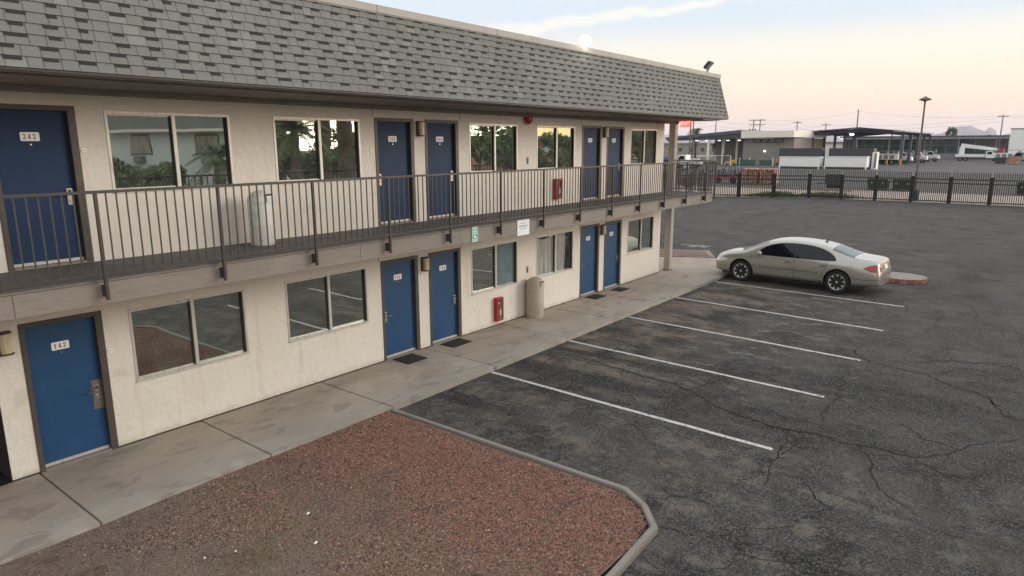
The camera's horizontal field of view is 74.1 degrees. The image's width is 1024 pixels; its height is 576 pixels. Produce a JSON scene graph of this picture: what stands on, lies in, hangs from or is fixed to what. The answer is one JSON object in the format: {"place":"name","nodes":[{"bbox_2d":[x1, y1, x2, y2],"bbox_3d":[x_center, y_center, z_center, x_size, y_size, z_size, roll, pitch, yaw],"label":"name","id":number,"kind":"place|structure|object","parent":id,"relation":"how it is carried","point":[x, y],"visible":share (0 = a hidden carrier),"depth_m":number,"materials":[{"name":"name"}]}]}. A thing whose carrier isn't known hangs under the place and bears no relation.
{"place":"outdoors","nodes":[
{"label":"outdoors","id":0,"kind":"place"},
{"bbox_2d":[0,411,647,575],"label":"gravel bed","id":1,"kind":"object","parent":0,"point":[46,559],"visible":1,"depth_m":8.05,"materials":[{"name":"brown gravel"}]},
{"bbox_2d":[179,532,314,575],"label":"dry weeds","id":2,"kind":"object","parent":1,"relation":"on","point":[248,557],"visible":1,"depth_m":7.43,"materials":[{"name":"brown plant"}]},
{"bbox_2d":[0,0,728,481],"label":"motel building","id":3,"kind":"structure","parent":0,"point":[130,94],"depth_m":11.03,"materials":[{"name":"paint"}]},
{"bbox_2d":[0,330,14,356],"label":"wall lamp","id":4,"kind":"object","parent":3,"relation":"attached to","point":[6,349],"visible":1,"depth_m":8.69,"materials":[{"name":"beige glass"}]},
{"bbox_2d":[0,103,93,271],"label":"door","id":5,"kind":"structure","parent":3,"relation":"in","point":[40,150],"depth_m":8.93,"materials":[{"name":"blue paint"}]},
{"bbox_2d":[17,310,118,472],"bbox_3d":[-6.188,1.421,9.492,0.127,2.102,1.009,9,15,37],"label":"door","id":6,"kind":"structure","parent":3,"relation":"in","point":[65,362],"depth_m":9.49,"materials":[{"name":"blue paint"}]},
{"bbox_2d":[103,111,234,192],"bbox_3d":[-5.082,-2.043,10.181,0.090,1.131,1.838,9,15,37],"label":"window","id":7,"kind":"structure","parent":3,"relation":"in","point":[146,149],"depth_m":10.12,"materials":[{"name":"glass"}]},
{"bbox_2d":[128,289,249,382],"bbox_3d":[-5.074,0.711,10.763,0.090,1.129,1.838,9,15,37],"label":"window","id":8,"kind":"structure","parent":3,"relation":"in","point":[167,338],"depth_m":10.71,"materials":[{"name":"glass"}]},
{"bbox_2d":[247,190,275,245],"bbox_3d":[-4.060,-1.142,10.989,0.412,0.875,0.408,9,15,37],"label":"litter bin","id":9,"kind":"object","parent":3,"relation":"on","point":[262,218],"visible":0.73,"depth_m":10.84,"materials":[{"name":"white"}]},
{"bbox_2d":[272,116,361,184],"bbox_3d":[-3.464,-2.472,12.190,0.090,1.131,1.838,9,15,37],"label":"window","id":10,"kind":"structure","parent":3,"relation":"in","point":[305,148],"depth_m":12.15,"materials":[{"name":"glass"}]},
{"bbox_2d":[284,267,368,342],"bbox_3d":[-3.457,0.282,12.772,0.090,1.129,1.838,9,15,37],"label":"window","id":11,"kind":"structure","parent":3,"relation":"in","point":[317,305],"depth_m":12.74,"materials":[{"name":"glass"}]},
{"bbox_2d":[0,159,716,299],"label":"walkway railing","id":12,"kind":"object","parent":3,"relation":"attached to","point":[223,274],"visible":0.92,"depth_m":10.68,"materials":[{"name":"brown metal"}]},
{"bbox_2d":[374,117,416,225],"bbox_3d":[-2.366,-2.341,13.670,0.127,2.102,1.034,9,15,37],"label":"door","id":13,"kind":"structure","parent":3,"relation":"in","point":[394,137],"depth_m":13.69,"materials":[{"name":"blue paint"}]},
{"bbox_2d":[380,255,420,360],"bbox_3d":[-2.358,0.405,14.250,0.127,2.102,1.034,9,15,37],"label":"door","id":14,"kind":"structure","parent":3,"relation":"in","point":[399,276],"depth_m":14.29,"materials":[{"name":"blue paint"}]},
{"bbox_2d":[416,121,425,135],"bbox_3d":[-1.866,-3.277,13.940,0.140,0.300,0.170,9,15,37],"label":"wall lamp","id":15,"kind":"object","parent":3,"relation":"attached to","point":[420,128],"visible":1,"depth_m":13.90,"materials":[{"name":"beige glass"}]},
{"bbox_2d":[421,256,429,270],"bbox_3d":[-1.846,-0.515,14.539,0.140,0.300,0.170,9,15,37],"label":"wall lamp","id":16,"kind":"object","parent":3,"relation":"attached to","point":[425,263],"visible":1,"depth_m":14.50,"materials":[{"name":"beige glass"}]},
{"bbox_2d":[424,119,459,220],"bbox_3d":[-1.534,-2.561,14.704,0.127,2.102,1.024,9,15,37],"label":"door","id":17,"kind":"structure","parent":3,"relation":"in","point":[441,140],"depth_m":14.72,"materials":[{"name":"blue paint"}]},
{"bbox_2d":[428,248,461,345],"bbox_3d":[-1.526,0.184,15.284,0.127,2.102,1.024,9,15,37],"label":"door","id":18,"kind":"structure","parent":3,"relation":"in","point":[445,265],"depth_m":15.33,"materials":[{"name":"blue paint"}]},
{"bbox_2d":[471,226,477,242],"bbox_3d":[-0.739,-1.067,13.485,0.013,0.310,0.190,9,15,37],"label":"green sign","id":19,"kind":"object","parent":3,"relation":"attached to","point":[474,234],"visible":1,"depth_m":13.47,"materials":[{"name":"teal plastic"}]},
{"bbox_2d":[469,123,517,173],"bbox_3d":[-0.433,-3.276,15.956,0.090,1.131,1.768,9,15,37],"label":"window","id":20,"kind":"structure","parent":3,"relation":"in","point":[492,147],"depth_m":15.95,"materials":[{"name":"glass"}]},
{"bbox_2d":[471,240,517,295],"bbox_3d":[-0.431,-0.523,16.542,0.105,1.129,1.768,9,15,37],"label":"window","id":21,"kind":"structure","parent":3,"relation":"in","point":[493,266],"depth_m":16.53,"materials":[{"name":"glass"}]},
{"bbox_2d":[494,296,503,321],"bbox_3d":[-0.328,0.518,16.740,0.120,0.580,0.250,9,15,37],"label":"extinguisher cabinet","id":22,"kind":"object","parent":3,"relation":"attached to","point":[498,308],"visible":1,"depth_m":16.71,"materials":[{"name":"red metal"}]},
{"bbox_2d":[517,219,528,235],"bbox_3d":[0.246,-1.326,14.710,0.012,0.355,0.425,9,15,37],"label":"white sign","id":23,"kind":"object","parent":3,"relation":"attached to","point":[522,227],"visible":1,"depth_m":14.69,"materials":[{"name":"paint"}]},
{"bbox_2d":[525,115,532,123],"bbox_3d":[0.417,-4.171,16.720,0.135,0.270,0.270,9,15,37],"label":"fire bell","id":24,"kind":"object","parent":3,"relation":"attached to","point":[529,120],"visible":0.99,"depth_m":16.66,"materials":[{"name":"red paint"}]},
{"bbox_2d":[536,230,573,277],"bbox_3d":[1.141,-0.945,18.518,0.133,1.129,1.768,9,15,37],"label":"window","id":25,"kind":"structure","parent":3,"relation":"in","point":[550,251],"depth_m":18.48,"materials":[{"name":"metal"}]},
{"bbox_2d":[536,126,574,170],"bbox_3d":[1.150,-3.696,17.923,0.090,1.131,1.768,9,15,37],"label":"window","id":26,"kind":"structure","parent":3,"relation":"in","point":[555,144],"depth_m":17.92,"materials":[{"name":"glass"}]},
{"bbox_2d":[553,178,562,198],"bbox_3d":[1.229,-2.649,18.102,0.120,0.535,0.270,9,15,37],"label":"extinguisher cabinet","id":27,"kind":"object","parent":3,"relation":"attached to","point":[557,188],"visible":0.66,"depth_m":18.05,"materials":[{"name":"red metal"}]},
{"bbox_2d":[579,35,590,46],"bbox_3d":[1.698,-5.694,15.738,0.254,0.331,0.247,9,15,37],"label":"floodlight","id":28,"kind":"object","parent":3,"relation":"on","point":[585,40],"visible":0.98,"depth_m":15.67,"materials":[{"name":"white"}]},
{"bbox_2d":[579,223,599,297],"bbox_3d":[2.247,-0.817,19.971,0.127,2.102,1.044,9,15,37],"label":"door","id":29,"kind":"structure","parent":3,"relation":"in","point":[589,234],"depth_m":20.05,"materials":[{"name":"blue paint"}]},
{"bbox_2d":[582,125,601,200],"bbox_3d":[2.240,-3.562,19.391,0.127,2.102,1.044,9,15,37],"label":"door","id":30,"kind":"structure","parent":3,"relation":"in","point":[591,135],"depth_m":19.45,"materials":[{"name":"blue paint"}]},
{"bbox_2d":[600,224,606,234],"bbox_3d":[2.744,-1.742,20.239,0.140,0.300,0.170,9,15,37],"label":"wall lamp","id":31,"kind":"object","parent":3,"relation":"attached to","point":[602,229],"visible":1,"depth_m":20.20,"materials":[{"name":"beige glass"}]},
{"bbox_2d":[603,127,608,136],"bbox_3d":[2.736,-4.517,19.653,0.140,0.300,0.170,9,15,37],"label":"wall lamp","id":32,"kind":"object","parent":3,"relation":"attached to","point":[605,131],"visible":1,"depth_m":19.61,"materials":[{"name":"beige glass"}]},
{"bbox_2d":[603,219,621,290],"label":"door","id":33,"kind":"structure","parent":3,"relation":"in","point":[612,241],"depth_m":21.09,"materials":[{"name":"blue paint"}]},
{"bbox_2d":[606,126,624,198],"bbox_3d":[3.069,-3.782,20.421,0.127,2.102,1.044,9,15,37],"label":"door","id":34,"kind":"structure","parent":3,"relation":"in","point":[616,139],"depth_m":20.48,"materials":[{"name":"blue paint"}]},
{"bbox_2d":[627,215,653,254],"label":"window","id":35,"kind":"structure","parent":3,"relation":"in","point":[640,230],"depth_m":22.31,"materials":[{"name":"glass"}]},
{"bbox_2d":[630,129,657,165],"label":"window","id":36,"kind":"structure","parent":3,"relation":"in","point":[637,144],"depth_m":21.57,"materials":[{"name":"glass"}]},
{"bbox_2d":[680,121,691,126],"bbox_3d":[5.772,-5.452,22.505,0.380,0.185,0.064,9,15,37],"label":"exit sign","id":37,"kind":"object","parent":3,"relation":"hanging from","point":[685,123],"visible":0.89,"depth_m":22.47,"materials":[{"name":"red plastic"}]},
{"bbox_2d":[703,61,713,71],"bbox_3d":[6.181,-6.957,21.324,0.233,0.337,0.300,9,15,37],"label":"floodlight","id":38,"kind":"object","parent":3,"relation":"on","point":[708,65],"visible":0.96,"depth_m":21.25,"materials":[{"name":"black metal"}]},
{"bbox_2d":[0,257,730,564],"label":"sidewalk","id":39,"kind":"structure","parent":0,"point":[41,511],"depth_m":10.89,"materials":[{"name":"concrete"}]},
{"bbox_2d":[392,353,426,363],"bbox_3d":[-2.133,1.479,14.201,0.500,0.017,0.540,10,15,39],"label":"door mat","id":40,"kind":"object","parent":39,"relation":"on","point":[411,358],"depth_m":14.18,"materials":[{"name":"black rubber"}]},
{"bbox_2d":[440,338,471,347],"bbox_3d":[-1.260,1.237,15.333,0.420,0.017,0.620,9,15,36],"label":"door mat","id":41,"kind":"object","parent":39,"relation":"on","point":[457,342],"depth_m":15.32,"materials":[{"name":"black rubber"}]},
{"bbox_2d":[526,277,543,318],"bbox_3d":[0.599,0.229,17.565,0.477,1.060,0.473,9,15,37],"label":"litter bin","id":42,"kind":"object","parent":39,"relation":"on","point":[534,297],"visible":1,"depth_m":17.39,"materials":[{"name":"beige plastic"}]},
{"bbox_2d":[585,294,605,298],"bbox_3d":[2.464,0.250,19.959,0.400,0.017,0.580,10,15,39],"label":"door mat","id":43,"kind":"object","parent":39,"relation":"on","point":[595,296],"depth_m":19.92,"materials":[{"name":"black rubber"}]},
{"bbox_2d":[611,287,629,291],"bbox_3d":[3.334,0.039,20.945,0.380,0.017,0.560,8,15,35],"label":"door mat","id":44,"kind":"object","parent":39,"relation":"on","point":[620,289],"depth_m":20.87,"materials":[{"name":"black rubber"}]},
{"bbox_2d":[0,196,1023,575],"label":"parking lot","id":45,"kind":"structure","parent":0,"point":[716,506],"depth_m":11.89,"materials":[{"name":"grey asphalt"}]},
{"bbox_2d":[391,408,657,575],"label":"island kerb","id":46,"kind":"structure","parent":45,"relation":"on","point":[626,560],"depth_m":9.10,"materials":[{"name":"concrete"}]},
{"bbox_2d":[490,372,772,449],"bbox_3d":[1.743,2.052,11.894,5.594,0.001,0.099,10,15,39],"label":"parking line","id":47,"kind":"object","parent":45,"relation":"on","point":[690,426],"visible":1,"depth_m":11.51,"materials":[{"name":"paint"}]},
{"bbox_2d":[659,249,714,257],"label":"corner kerb","id":48,"kind":"structure","parent":45,"relation":"on","point":[710,254],"depth_m":27.14,"materials":[{"name":"concrete"}]},
{"bbox_2d":[659,249,708,255],"bbox_3d":[6.771,-1.459,27.950,2.496,0.035,1.479,2,12,9],"label":"corner gravel bed","id":49,"kind":"object","parent":48,"relation":"on","point":[688,252],"visible":0.79,"depth_m":27.85,"materials":[{"name":"gravel"}]},
{"bbox_2d":[682,244,710,247],"bbox_3d":[8.170,-1.896,30.498,1.400,0.004,1.000,9,15,37],"label":"road marking","id":50,"kind":"object","parent":45,"relation":"on","point":[702,246],"visible":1,"depth_m":30.29,"materials":[{"name":"paint"}]},
{"bbox_2d":[570,340,823,396],"bbox_3d":[3.485,1.597,14.026,5.637,0.001,0.102,10,15,39],"label":"parking line","id":51,"kind":"object","parent":45,"relation":"on","point":[702,370],"visible":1,"depth_m":13.69,"materials":[{"name":"paint"}]},
{"bbox_2d":[629,316,860,360],"bbox_3d":[5.226,1.143,16.149,5.693,0.001,0.103,10,16,40],"label":"parking line","id":52,"kind":"object","parent":45,"relation":"on","point":[750,339],"visible":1,"depth_m":15.86,"materials":[{"name":"paint"}]},
{"bbox_2d":[538,303,1020,514],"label":"asphalt cracks","id":53,"kind":"object","parent":45,"relation":"on","point":[858,445],"visible":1,"depth_m":10.89,"materials":[{"name":"black asphalt"}]},
{"bbox_2d":[676,297,882,330],"bbox_3d":[6.989,0.661,18.410,5.606,0.001,0.101,10,16,41],"label":"parking line","id":54,"kind":"object","parent":45,"relation":"on","point":[783,314],"visible":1,"depth_m":18.12,"materials":[{"name":"paint"}]},
{"bbox_2d":[716,237,891,292],"bbox_3d":[9.378,-0.907,22.149,5.230,1.518,2.150,10,16,40],"label":"silver sedan","id":55,"kind":"object","parent":45,"relation":"on","point":[834,267],"visible":1,"depth_m":21.21,"materials":[{"name":"grey paint"}]},
{"bbox_2d":[720,282,904,306],"bbox_3d":[8.878,0.156,20.774,5.578,0.001,0.102,10,16,39],"label":"parking line","id":56,"kind":"object","parent":45,"relation":"on","point":[813,294],"visible":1,"depth_m":20.58,"materials":[{"name":"paint"}]},
{"bbox_2d":[662,169,1023,205],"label":"iron fence","id":57,"kind":"object","parent":45,"relation":"on","point":[876,181],"visible":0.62,"depth_m":54.59,"materials":[{"name":"black metal"}]},
{"bbox_2d":[888,278,927,284],"bbox_3d":[11.659,-0.549,23.748,5.000,0.145,1.400,9,15,37],"label":"island base","id":58,"kind":"object","parent":45,"relation":"on","point":[910,282],"visible":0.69,"depth_m":22.05,"materials":[{"name":"red paint"}]},
{"bbox_2d":[891,272,926,279],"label":"island top","id":59,"kind":"structure","parent":58,"relation":"on","point":[902,276],"depth_m":22.55,"materials":[{"name":"concrete"}]},
{"bbox_2d":[357,0,1023,139],"label":"sky","id":60,"kind":"structure","parent":0,"point":[777,62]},
{"bbox_2d":[664,134,842,142],"bbox_3d":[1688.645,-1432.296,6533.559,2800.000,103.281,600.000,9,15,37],"label":"mountains","id":61,"kind":"structure","parent":0,"point":[829,138],"depth_m":6161.57,"materials":[{"name":"grey stone"}]},
{"bbox_2d":[825,142,842,155],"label":"shed","id":62,"kind":"structure","parent":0,"point":[830,145],"depth_m":228.54,"materials":[{"name":"beige metal"}]},
{"bbox_2d":[663,154,1022,206],"bbox_3d":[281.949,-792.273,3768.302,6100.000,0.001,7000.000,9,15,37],"label":"ground","id":63,"kind":"structure","parent":0,"point":[832,198],"depth_m":56.18,"materials":[{"name":"grey asphalt"}]},
{"bbox_2d":[664,143,713,154],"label":"shed","id":64,"kind":"structure","parent":63,"relation":"on","point":[683,149],"depth_m":300.61,"materials":[{"name":"paint"}]},
{"bbox_2d":[663,156,1023,195],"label":"yard pavement","id":65,"kind":"structure","parent":0,"point":[950,167],"depth_m":108.22,"materials":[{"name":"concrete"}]},
{"bbox_2d":[663,155,679,165],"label":"pickup truck","id":66,"kind":"object","parent":65,"relation":"on","point":[665,156],"visible":0.02,"depth_m":125.05,"materials":[{"name":"blue paint"}]},
{"bbox_2d":[676,155,702,168],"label":"pickup truck","id":67,"kind":"object","parent":65,"relation":"on","point":[683,157],"visible":0.38,"depth_m":125.56,"materials":[{"name":"white paint"}]},
{"bbox_2d":[689,127,690,154],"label":"utility pole","id":68,"kind":"object","parent":65,"relation":"on","point":[690,141],"visible":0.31,"depth_m":144.81,"materials":[{"name":"brown wood"}]},
{"bbox_2d":[691,121,693,156],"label":"utility pole","id":69,"kind":"object","parent":65,"relation":"on","point":[692,141],"visible":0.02,"depth_m":154.74,"materials":[{"name":"brown wood"}]},
{"bbox_2d":[687,128,702,156],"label":"palm tree","id":70,"kind":"object","parent":65,"relation":"on","point":[696,130],"visible":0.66,"depth_m":176.85,"materials":[{"name":"green plant"}]},
{"bbox_2d":[699,155,730,164],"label":"yard gate","id":71,"kind":"structure","parent":65,"relation":"on","point":[718,156],"depth_m":141.60,"materials":[{"name":"grey metal"}]},
{"bbox_2d":[718,154,735,165],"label":"forklift","id":72,"kind":"object","parent":65,"relation":"on","point":[733,162],"visible":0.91,"depth_m":145.14,"materials":[{"name":"yellow paint"}]},
{"bbox_2d":[711,166,742,183],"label":"flat trailer","id":73,"kind":"object","parent":65,"relation":"on","point":[727,174],"visible":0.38,"depth_m":79.01,"materials":[{"name":"red paint"}]},
{"bbox_2d":[665,130,826,164],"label":"warehouse","id":74,"kind":"structure","parent":65,"relation":"on","point":[757,145],"depth_m":149.06,"materials":[{"name":"paint"}]},
{"bbox_2d":[774,151,778,164],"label":"door","id":75,"kind":"structure","parent":74,"relation":"in","point":[776,154],"depth_m":145.91,"materials":[{"name":"grey metal"}]},
{"bbox_2d":[739,159,755,164],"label":"skip","id":76,"kind":"object","parent":65,"relation":"on","point":[747,162],"visible":1,"depth_m":144.17,"materials":[{"name":"teal metal"}]},
{"bbox_2d":[741,168,760,184],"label":"block pallet","id":77,"kind":"object","parent":65,"relation":"on","point":[751,169],"visible":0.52,"depth_m":76.79,"materials":[{"name":"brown wood"}]},
{"bbox_2d":[749,119,764,130],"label":"utility pole","id":78,"kind":"object","parent":65,"relation":"on","point":[756,124],"visible":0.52,"depth_m":193.88,"materials":[{"name":"brown wood"}]},
{"bbox_2d":[759,160,773,164],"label":"skip","id":79,"kind":"object","parent":65,"relation":"on","point":[765,162],"visible":0.91,"depth_m":143.75,"materials":[{"name":"teal metal"}]},
{"bbox_2d":[758,168,779,184],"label":"block pallet","id":80,"kind":"object","parent":65,"relation":"on","point":[770,170],"visible":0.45,"depth_m":75.69,"materials":[{"name":"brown wood"}]},
{"bbox_2d":[779,156,823,168],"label":"white container","id":81,"kind":"object","parent":65,"relation":"on","point":[811,162],"visible":1,"depth_m":125.13,"materials":[{"name":"metal"}]},
{"bbox_2d":[778,148,825,165],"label":"dark container","id":82,"kind":"object","parent":65,"relation":"on","point":[801,151],"visible":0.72,"depth_m":129.39,"materials":[{"name":"grey metal"}]},
{"bbox_2d":[817,173,844,187],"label":"generator","id":83,"kind":"object","parent":65,"relation":"on","point":[832,181],"visible":0.36,"depth_m":70.07,"materials":[{"name":"grey paint"}]},
{"bbox_2d":[824,156,870,169],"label":"white container","id":84,"kind":"object","parent":65,"relation":"on","point":[846,162],"visible":1,"depth_m":121.32,"materials":[{"name":"metal"}]},
{"bbox_2d":[829,148,876,168],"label":"dark container","id":85,"kind":"object","parent":65,"relation":"on","point":[851,151],"visible":0.53,"depth_m":124.88,"materials":[{"name":"grey metal"}]},
{"bbox_2d":[854,109,858,147],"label":"utility pole","id":86,"kind":"object","parent":65,"relation":"on","point":[856,126],"visible":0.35,"depth_m":182.63,"materials":[{"name":"brown wood"}]},
{"bbox_2d":[758,111,993,120],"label":"overhead wire","id":87,"kind":"object","parent":86,"relation":"attached to","point":[912,116],"visible":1,"depth_m":172.88,"materials":[{"name":"grey"}]},
{"bbox_2d":[812,127,933,164],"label":"steel canopy","id":88,"kind":"object","parent":65,"relation":"on","point":[854,132],"visible":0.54,"depth_m":151.91,"materials":[{"name":"grey metal"}]},
{"bbox_2d":[871,152,878,168],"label":"white cabinet","id":89,"kind":"object","parent":65,"relation":"on","point":[875,160],"visible":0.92,"depth_m":120.78,"materials":[{"name":"metal"}]},
{"bbox_2d":[868,178,890,189],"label":"green dumpster","id":90,"kind":"object","parent":65,"relation":"on","point":[879,183],"visible":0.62,"depth_m":67.09,"materials":[{"name":"grey paint"}]},
{"bbox_2d":[877,151,898,163],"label":"service truck","id":91,"kind":"object","parent":65,"relation":"on","point":[891,158],"visible":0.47,"depth_m":149.55,"materials":[{"name":"white paint"}]},
{"bbox_2d":[877,150,912,162],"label":"service truck","id":92,"kind":"object","parent":65,"relation":"on","point":[904,158],"visible":0.17,"depth_m":154.84,"materials":[{"name":"white paint"}]},
{"bbox_2d":[892,179,910,189],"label":"green dumpster","id":93,"kind":"object","parent":65,"relation":"on","point":[901,184],"visible":0.4,"depth_m":65.78,"materials":[{"name":"grey paint"}]},
{"bbox_2d":[892,150,927,162],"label":"service truck","id":94,"kind":"object","parent":65,"relation":"on","point":[923,158],"visible":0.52,"depth_m":161.29,"materials":[{"name":"white paint"}]},
{"bbox_2d":[907,150,939,161],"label":"service truck","id":95,"kind":"object","parent":65,"relation":"on","point":[933,156],"visible":0.46,"depth_m":172.44,"materials":[{"name":"white paint"}]},
{"bbox_2d":[840,135,1009,158],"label":"warehouse","id":96,"kind":"structure","parent":65,"relation":"on","point":[946,147],"depth_m":200.41,"materials":[{"name":"metal"}]},
{"bbox_2d":[945,127,957,135],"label":"tree","id":97,"kind":"object","parent":65,"relation":"on","point":[952,130],"visible":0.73,"depth_m":247.68,"materials":[{"name":"green plant"}]},
{"bbox_2d":[955,143,1004,160],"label":"bucket truck","id":98,"kind":"object","parent":65,"relation":"on","point":[961,155],"visible":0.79,"depth_m":175.11,"materials":[{"name":"white paint"}]},
{"bbox_2d":[994,157,1006,163],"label":"steel skip","id":99,"kind":"object","parent":65,"relation":"on","point":[1000,160],"visible":1,"depth_m":149.48,"materials":[{"name":"grey metal"}]},
{"bbox_2d":[997,115,1008,152],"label":"utility pole","id":100,"kind":"object","parent":65,"relation":"on","point":[1003,116],"visible":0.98,"depth_m":167.56,"materials":[{"name":"brown wood"}]},
{"bbox_2d":[991,150,1023,159],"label":"flatbed truck","id":101,"kind":"object","parent":65,"relation":"on","point":[1003,154],"visible":0.17,"depth_m":163.42,"materials":[{"name":"white paint"}]},
{"bbox_2d":[1008,158,1020,163],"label":"steel skip","id":102,"kind":"object","parent":65,"relation":"on","point":[1013,160],"visible":1,"depth_m":146.45,"materials":[{"name":"metal"}]},
{"bbox_2d":[1007,152,1023,160],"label":"pickup truck","id":103,"kind":"object","parent":65,"relation":"on","point":[1019,155],"visible":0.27,"depth_m":149.73,"materials":[{"name":"white paint"}]},
{"bbox_2d":[1008,128,1023,152],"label":"white block","id":104,"kind":"structure","parent":65,"relation":"on","point":[1016,143],"depth_m":183.45,"materials":[{"name":"paint"}]},
{"bbox_2d":[1016,182,1023,193],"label":"green dumpster","id":105,"kind":"object","parent":65,"relation":"on","point":[1019,188],"visible":0.49,"depth_m":59.80,"materials":[{"name":"grey paint"}]},
{"bbox_2d":[663,185,1023,206],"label":"gravel strip","id":106,"kind":"object","parent":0,"point":[937,196],"visible":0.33,"depth_m":58.95,"materials":[{"name":"beige gravel"}]},
{"bbox_2d":[677,184,851,191],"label":"yard kerb","id":107,"kind":"structure","parent":106,"relation":"on","point":[776,187],"depth_m":68.68,"materials":[{"name":"concrete"}]},
{"bbox_2d":[726,190,862,198],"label":"weeds","id":108,"kind":"object","parent":106,"relation":"on","point":[776,193],"visible":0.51,"depth_m":58.43,"materials":[{"name":"green"}]},
{"bbox_2d":[913,96,931,200],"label":"lamp post","id":109,"kind":"object","parent":106,"relation":"on","point":[925,98],"visible":0.74,"depth_m":53.34,"materials":[{"name":"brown metal"}]},
{"bbox_2d":[932,126,996,135],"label":"mountains","id":110,"kind":"structure","parent":0,"point":[967,130],"depth_m":5021.85,"materials":[{"name":"grey stone"}]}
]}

